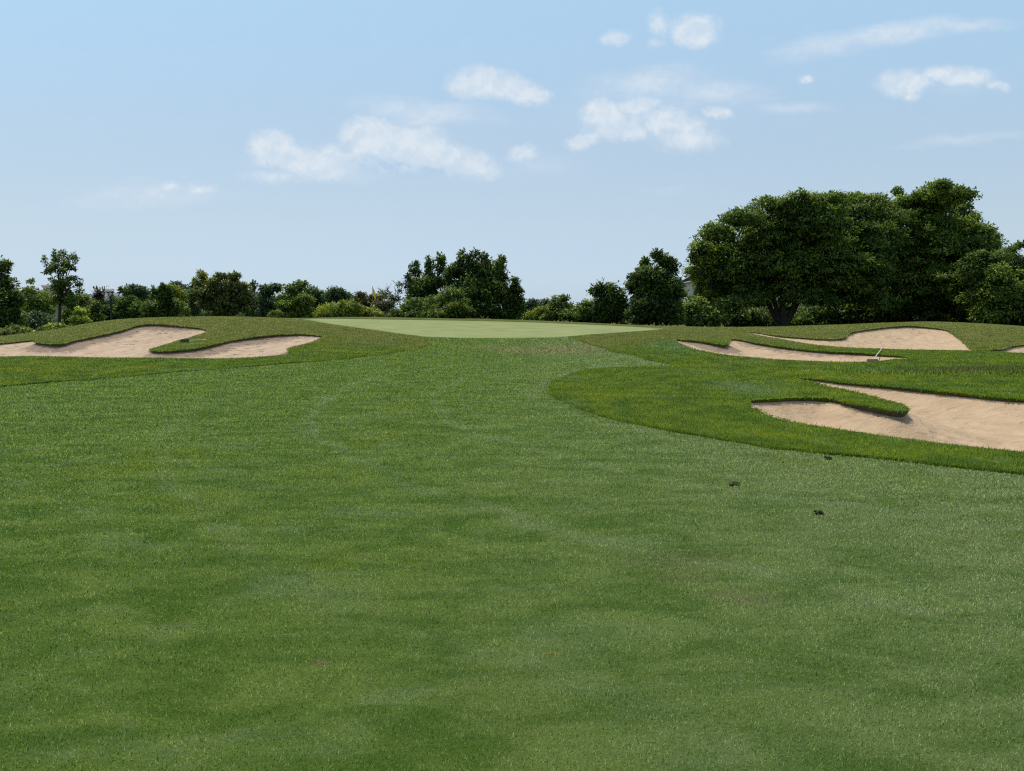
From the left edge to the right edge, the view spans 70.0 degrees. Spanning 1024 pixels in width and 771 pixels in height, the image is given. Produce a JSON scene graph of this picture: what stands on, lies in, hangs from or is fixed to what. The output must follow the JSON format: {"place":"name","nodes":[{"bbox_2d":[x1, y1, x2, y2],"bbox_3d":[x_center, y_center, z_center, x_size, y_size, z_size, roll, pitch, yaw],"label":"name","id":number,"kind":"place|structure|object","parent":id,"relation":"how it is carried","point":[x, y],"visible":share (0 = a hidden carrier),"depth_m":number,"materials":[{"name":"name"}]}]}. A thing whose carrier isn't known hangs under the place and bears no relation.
{"place":"outdoors","nodes":[
{"label":"outdoors","id":0,"kind":"place"},
{"bbox_2d":[304,319,662,337],"bbox_3d":[-2.291,-3.689,44.719,16.405,0.722,21.387,-5,8,-39],"label":"putting green","id":1,"kind":"object","parent":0,"point":[461,329],"visible":0.87,"depth_m":42.32,"materials":[{"name":"green plant"}]},
{"bbox_2d":[372,286,375,306],"bbox_3d":[-9.022,-5.311,47.706,0.252,2.380,0.112,0,6,0],"label":"flagstick","id":2,"kind":"object","parent":1,"relation":"on","point":[373,292],"visible":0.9,"depth_m":47.64,"materials":[{"name":"yellow fabric"}]},
{"bbox_2d":[0,336,1023,770],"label":"fairway","id":3,"kind":"structure","parent":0,"point":[348,681],"depth_m":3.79,"materials":[{"name":"green plant"}]},
{"bbox_2d":[729,481,740,485],"bbox_3d":[2.001,0.878,6.577,0.116,0.052,0.096,0,6,0],"label":"turf clod","id":4,"kind":"object","parent":3,"relation":"on","point":[732,483],"visible":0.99,"depth_m":6.56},
{"bbox_2d":[813,510,823,513],"bbox_3d":[2.376,0.981,5.667,0.073,0.031,0.059,0,6,0],"label":"turf clod","id":5,"kind":"object","parent":3,"relation":"on","point":[819,511],"visible":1,"depth_m":5.65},
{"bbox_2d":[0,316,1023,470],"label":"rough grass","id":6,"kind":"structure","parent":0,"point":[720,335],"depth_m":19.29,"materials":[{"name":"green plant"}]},
{"bbox_2d":[0,310,1023,474],"bbox_3d":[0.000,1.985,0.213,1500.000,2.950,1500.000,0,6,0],"label":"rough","id":7,"kind":"object","parent":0,"point":[841,452],"visible":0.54,"depth_m":12.29,"materials":[{"name":"green plant"}]},
{"bbox_2d":[0,327,21,335],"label":"shrub","id":8,"kind":"object","parent":7,"relation":"on","point":[6,331],"visible":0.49,"depth_m":48.46,"materials":[{"name":"green plant"}]},
{"bbox_2d":[0,255,28,328],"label":"maple tree","id":9,"kind":"object","parent":7,"relation":"on","point":[12,299],"visible":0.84,"depth_m":55.34,"materials":[{"name":"green plant"}]},
{"bbox_2d":[5,323,46,331],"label":"shrub","id":10,"kind":"object","parent":7,"relation":"on","point":[15,327],"visible":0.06,"depth_m":52.56,"materials":[{"name":"green plant"}]},
{"bbox_2d":[20,326,32,332],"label":"shrub","id":11,"kind":"object","parent":7,"relation":"on","point":[26,330],"visible":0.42,"depth_m":49.74,"materials":[{"name":"green plant"}]},
{"bbox_2d":[19,277,61,318],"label":"broadleaf tree","id":12,"kind":"object","parent":7,"relation":"on","point":[34,300],"visible":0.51,"depth_m":96.33,"materials":[{"name":"green plant"}]},
{"bbox_2d":[20,309,61,329],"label":"dark shrub","id":13,"kind":"object","parent":7,"relation":"on","point":[35,318],"visible":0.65,"depth_m":83.38,"materials":[{"name":"green plant"}]},
{"bbox_2d":[23,281,66,320],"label":"house","id":14,"kind":"structure","parent":7,"relation":"on","point":[43,286],"depth_m":151.30,"materials":[{"name":"beige"}]},
{"bbox_2d":[42,322,66,329],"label":"shrub","id":15,"kind":"object","parent":7,"relation":"on","point":[52,325],"visible":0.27,"depth_m":61.88,"materials":[{"name":"green plant"}]},
{"bbox_2d":[40,248,84,322],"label":"young tree","id":16,"kind":"object","parent":7,"relation":"on","point":[60,285],"visible":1,"depth_m":68.91,"materials":[{"name":"green plant"}]},
{"bbox_2d":[55,292,91,326],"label":"broadleaf tree","id":17,"kind":"object","parent":7,"relation":"on","point":[82,302],"visible":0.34,"depth_m":90.99,"materials":[{"name":"green plant"}]},
{"bbox_2d":[68,306,91,325],"bbox_3d":[-34.311,-4.820,57.948,1.902,3.058,2.038,-4,8,-36],"label":"light shrub","id":18,"kind":"object","parent":7,"relation":"on","point":[78,318],"visible":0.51,"depth_m":57.66,"materials":[{"name":"green plant"}]},
{"bbox_2d":[86,298,100,303],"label":"broadleaf tree","id":19,"kind":"object","parent":7,"relation":"on","point":[91,300],"visible":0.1,"depth_m":98.64,"materials":[{"name":"green plant"}]},
{"bbox_2d":[82,299,108,322],"bbox_3d":[-34.161,-5.282,59.825,2.504,3.698,2.240,0,6,0],"label":"round shrub","id":20,"kind":"object","parent":7,"relation":"on","point":[95,314],"visible":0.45,"depth_m":59.76,"materials":[{"name":"green plant"}]},
{"bbox_2d":[90,285,106,304],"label":"purple tree","id":21,"kind":"object","parent":7,"relation":"on","point":[99,294],"visible":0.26,"depth_m":103.62,"materials":[{"name":"red plant"}]},
{"bbox_2d":[89,286,121,299],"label":"house","id":22,"kind":"structure","parent":7,"relation":"on","point":[114,293],"depth_m":152.63,"materials":[{"name":"grey"}]},
{"bbox_2d":[105,284,114,319],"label":"lamp post","id":23,"kind":"object","parent":7,"relation":"on","point":[108,289],"visible":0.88,"depth_m":65.48,"materials":[{"name":"black metal"}]},
{"bbox_2d":[100,294,120,319],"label":"broadleaf tree","id":24,"kind":"object","parent":7,"relation":"on","point":[106,305],"visible":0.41,"depth_m":102.64,"materials":[{"name":"green plant"}]},
{"bbox_2d":[112,285,143,319],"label":"broadleaf tree","id":25,"kind":"object","parent":7,"relation":"on","point":[128,306],"visible":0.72,"depth_m":99.04,"materials":[{"name":"green plant"}]},
{"bbox_2d":[122,283,151,317],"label":"round tree","id":26,"kind":"object","parent":7,"relation":"on","point":[140,292],"visible":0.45,"depth_m":132.70,"materials":[{"name":"green plant"}]},
{"bbox_2d":[0,324,321,358],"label":"sand bunker","id":27,"kind":"object","parent":7,"relation":"on","point":[139,341],"visible":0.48,"depth_m":29.88,"materials":[{"name":"sand"}]},
{"bbox_2d":[138,282,184,317],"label":"dense tree","id":28,"kind":"object","parent":7,"relation":"on","point":[163,301],"visible":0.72,"depth_m":68.92,"materials":[{"name":"green plant"}]},
{"bbox_2d":[165,283,190,316],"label":"broadleaf tree","id":29,"kind":"object","parent":7,"relation":"on","point":[180,293],"visible":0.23,"depth_m":81.36,"materials":[{"name":"green plant"}]},
{"bbox_2d":[169,280,192,316],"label":"round tree","id":30,"kind":"object","parent":7,"relation":"on","point":[184,286],"visible":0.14,"depth_m":127.26,"materials":[{"name":"green plant"}]},
{"bbox_2d":[180,339,206,342],"bbox_3d":[-12.533,-1.767,28.885,0.250,0.145,1.062,6,8,44],"label":"bunker rake","id":31,"kind":"object","parent":7,"relation":"on","point":[185,340],"visible":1,"depth_m":28.61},
{"bbox_2d":[186,277,202,316],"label":"spruce tree","id":32,"kind":"object","parent":7,"relation":"on","point":[196,311],"visible":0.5,"depth_m":95.10,"materials":[{"name":"green plant"}]},
{"bbox_2d":[19,289,383,317],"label":"woods","id":33,"kind":"object","parent":7,"relation":"on","point":[205,314],"visible":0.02,"depth_m":159.13,"materials":[{"name":"green plant"}]},
{"bbox_2d":[189,269,253,316],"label":"locust tree","id":34,"kind":"object","parent":7,"relation":"on","point":[230,294],"visible":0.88,"depth_m":68.77,"materials":[{"name":"green plant"}]},
{"bbox_2d":[242,279,258,316],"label":"spruce tree","id":35,"kind":"object","parent":7,"relation":"on","point":[252,311],"visible":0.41,"depth_m":93.28,"materials":[{"name":"green plant"}]},
{"bbox_2d":[252,282,284,316],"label":"locust tree","id":36,"kind":"object","parent":7,"relation":"on","point":[265,300],"visible":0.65,"depth_m":82.91,"materials":[{"name":"green plant"}]},
{"bbox_2d":[267,309,282,317],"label":"shrub","id":37,"kind":"object","parent":7,"relation":"on","point":[276,313],"visible":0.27,"depth_m":63.78,"materials":[{"name":"green plant"}]},
{"bbox_2d":[273,279,316,317],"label":"locust tree","id":38,"kind":"object","parent":7,"relation":"on","point":[293,303],"visible":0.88,"depth_m":77.01,"materials":[{"name":"green plant"}]},
{"bbox_2d":[303,285,325,317],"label":"round tree","id":39,"kind":"object","parent":7,"relation":"on","point":[313,290],"visible":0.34,"depth_m":123.82,"materials":[{"name":"green plant"}]},
{"bbox_2d":[311,300,338,317],"bbox_3d":[-14.822,-5.808,58.539,2.635,2.096,2.600,0,6,0],"label":"light bush","id":40,"kind":"object","parent":7,"relation":"on","point":[321,312],"visible":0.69,"depth_m":58.24,"materials":[{"name":"green plant"}]},
{"bbox_2d":[320,285,352,306],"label":"round tree","id":41,"kind":"object","parent":7,"relation":"on","point":[335,294],"visible":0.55,"depth_m":120.02,"materials":[{"name":"green plant"}]},
{"bbox_2d":[328,298,365,316],"bbox_3d":[-12.985,-5.876,57.501,3.026,2.016,2.384,0,6,0],"label":"light bush","id":42,"kind":"object","parent":7,"relation":"on","point":[343,308],"visible":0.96,"depth_m":57.19,"materials":[{"name":"green plant"}]},
{"bbox_2d":[350,290,393,316],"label":"brown bush","id":43,"kind":"object","parent":7,"relation":"on","point":[379,302],"visible":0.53,"depth_m":65.31,"materials":[{"name":"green plant"}]},
{"bbox_2d":[360,304,386,316],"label":"light bush","id":44,"kind":"object","parent":7,"relation":"on","point":[373,312],"visible":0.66,"depth_m":58.34,"materials":[{"name":"green plant"}]},
{"bbox_2d":[377,279,403,312],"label":"bare tree","id":45,"kind":"object","parent":7,"relation":"on","point":[396,298],"visible":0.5,"depth_m":73.14,"materials":[{"name":"plant"}]},
{"bbox_2d":[401,251,450,301],"bbox_3d":[-6.711,-7.971,60.369,4.822,6.241,3.462,0,6,0],"label":"maple tree","id":46,"kind":"object","parent":7,"relation":"on","point":[418,286],"visible":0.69,"depth_m":59.96,"materials":[{"name":"green plant"}]},
{"bbox_2d":[389,284,478,317],"bbox_3d":[-6.089,-6.205,55.506,7.136,2.927,4.792,0,6,0],"label":"dense bush","id":47,"kind":"object","parent":7,"relation":"on","point":[443,304],"visible":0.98,"depth_m":55.20,"materials":[{"name":"green plant"}]},
{"bbox_2d":[440,247,509,318],"bbox_3d":[-2.780,-8.015,58.503,5.793,6.184,5.354,-4,7,-34],"label":"maple tree","id":48,"kind":"object","parent":7,"relation":"on","point":[481,282],"visible":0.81,"depth_m":58.02,"materials":[{"name":"green plant"}]},
{"bbox_2d":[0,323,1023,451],"bbox_3d":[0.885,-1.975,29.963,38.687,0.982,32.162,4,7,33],"label":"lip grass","id":49,"kind":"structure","parent":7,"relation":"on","point":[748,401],"depth_m":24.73,"materials":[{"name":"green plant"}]},
{"bbox_2d":[497,275,526,319],"bbox_3d":[-0.156,-6.710,57.489,2.757,3.844,2.109,0,6,0],"label":"broadleaf tree","id":50,"kind":"object","parent":7,"relation":"on","point":[513,307],"visible":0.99,"depth_m":57.24,"materials":[{"name":"green plant"}]},
{"bbox_2d":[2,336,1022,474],"bbox_3d":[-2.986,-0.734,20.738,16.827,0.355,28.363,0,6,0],"label":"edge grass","id":51,"kind":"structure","parent":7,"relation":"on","point":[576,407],"depth_m":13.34,"materials":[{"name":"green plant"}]},
{"bbox_2d":[521,305,544,320],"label":"light shrub","id":52,"kind":"object","parent":7,"relation":"on","point":[535,314],"visible":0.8,"depth_m":138.24,"materials":[{"name":"green plant"}]},
{"bbox_2d":[523,297,551,313],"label":"woods","id":53,"kind":"object","parent":7,"relation":"on","point":[531,304],"visible":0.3,"depth_m":297.56,"materials":[{"name":"green plant"}]},
{"bbox_2d":[539,293,582,321],"bbox_3d":[3.900,-6.104,58.626,3.641,2.748,3.383,0,6,0],"label":"dense bush","id":54,"kind":"object","parent":7,"relation":"on","point":[561,309],"visible":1,"depth_m":58.45,"materials":[{"name":"green plant"}]},
{"bbox_2d":[571,299,594,322],"bbox_3d":[5.776,-5.930,59.839,2.615,2.382,2.364,0,6,0],"label":"dense bush","id":55,"kind":"object","parent":7,"relation":"on","point":[584,308],"visible":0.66,"depth_m":59.45,"materials":[{"name":"green plant"}]},
{"bbox_2d":[585,277,629,323],"bbox_3d":[7.741,-6.766,59.656,4.028,4.222,2.718,0,6,0],"label":"round tree","id":56,"kind":"object","parent":7,"relation":"on","point":[609,307],"visible":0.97,"depth_m":59.24,"materials":[{"name":"green plant"}]},
{"bbox_2d":[621,247,689,325],"bbox_3d":[11.159,-7.465,56.326,5.593,6.373,4.581,0,6,0],"label":"dense tree","id":57,"kind":"object","parent":7,"relation":"on","point":[660,302],"visible":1,"depth_m":55.68,"materials":[{"name":"green plant"}]},
{"bbox_2d":[581,294,810,324],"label":"woods","id":58,"kind":"object","parent":7,"relation":"on","point":[626,318],"visible":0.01,"depth_m":119.49,"materials":[{"name":"green plant"}]},
{"bbox_2d":[682,276,710,300],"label":"house","id":59,"kind":"structure","parent":7,"relation":"on","point":[688,284],"depth_m":131.50,"materials":[{"name":"beige"}]},
{"bbox_2d":[678,293,733,326],"bbox_3d":[16.215,-6.211,62.028,5.175,3.269,3.794,0,6,0],"label":"understory shrub","id":60,"kind":"object","parent":7,"relation":"on","point":[696,315],"visible":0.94,"depth_m":61.42,"materials":[{"name":"green plant"}]},
{"bbox_2d":[710,306,772,326],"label":"understory shrub","id":61,"kind":"object","parent":7,"relation":"on","point":[753,317],"visible":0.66,"depth_m":78.66,"materials":[{"name":"green plant"}]},
{"bbox_2d":[763,305,803,326],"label":"understory shrub","id":62,"kind":"object","parent":7,"relation":"on","point":[773,322],"visible":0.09,"depth_m":84.83,"materials":[{"name":"green plant"}]},
{"bbox_2d":[677,339,908,361],"bbox_3d":[8.397,-1.116,25.035,5.358,0.708,8.920,-3,7,-25],"label":"sand bunker","id":63,"kind":"object","parent":7,"relation":"on","point":[737,347],"visible":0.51,"depth_m":25.61,"materials":[{"name":"sand"}]},
{"bbox_2d":[866,348,881,361],"bbox_3d":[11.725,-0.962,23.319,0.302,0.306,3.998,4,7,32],"label":"bunker rake","id":64,"kind":"object","parent":63,"relation":"on","point":[871,360],"visible":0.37,"depth_m":21.73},
{"bbox_2d":[680,187,914,326],"bbox_3d":[26.331,-11.596,66.765,22.485,13.485,14.256,0,6,0],"label":"hackberry tree","id":65,"kind":"object","parent":7,"relation":"on","point":[829,248],"visible":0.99,"depth_m":64.94,"materials":[{"name":"green plant"}]},
{"bbox_2d":[789,302,846,325],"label":"understory shrub","id":66,"kind":"object","parent":7,"relation":"on","point":[818,315],"visible":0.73,"depth_m":79.11,"materials":[{"name":"green plant"}]},
{"bbox_2d":[834,303,916,323],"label":"understory shrub","id":67,"kind":"object","parent":7,"relation":"on","point":[850,314],"visible":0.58,"depth_m":76.83,"materials":[{"name":"green plant"}]},
{"bbox_2d":[746,378,1023,451],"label":"sand bunker","id":68,"kind":"object","parent":7,"relation":"on","point":[942,416],"visible":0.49,"depth_m":12.05,"materials":[{"name":"sand"}]},
{"bbox_2d":[750,326,1023,352],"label":"sand bunker","id":69,"kind":"object","parent":7,"relation":"on","point":[910,337],"visible":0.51,"depth_m":33.11,"materials":[{"name":"sand"}]},
{"bbox_2d":[773,363,1023,376],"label":"tall grass","id":70,"kind":"structure","parent":7,"relation":"on","point":[975,370],"depth_m":17.74,"materials":[{"name":"green plant"}]},
{"bbox_2d":[902,309,955,321],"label":"understory shrub","id":71,"kind":"object","parent":7,"relation":"on","point":[912,319],"visible":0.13,"depth_m":78.09,"materials":[{"name":"green plant"}]},
{"bbox_2d":[864,177,1012,321],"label":"hackberry tree","id":72,"kind":"object","parent":7,"relation":"on","point":[939,237],"visible":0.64,"depth_m":69.94,"materials":[{"name":"green plant"}]},
{"bbox_2d":[931,303,974,322],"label":"understory shrub","id":73,"kind":"object","parent":7,"relation":"on","point":[958,318],"visible":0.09,"depth_m":76.88,"materials":[{"name":"green plant"}]},
{"bbox_2d":[949,240,1023,325],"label":"broadleaf tree","id":74,"kind":"object","parent":7,"relation":"on","point":[994,294],"visible":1,"depth_m":63.11,"materials":[{"name":"green plant"}]},
{"bbox_2d":[0,0,1023,308],"label":"sky","id":75,"kind":"structure","parent":0,"point":[347,144],"materials":[{"name":"blue"}]}
]}

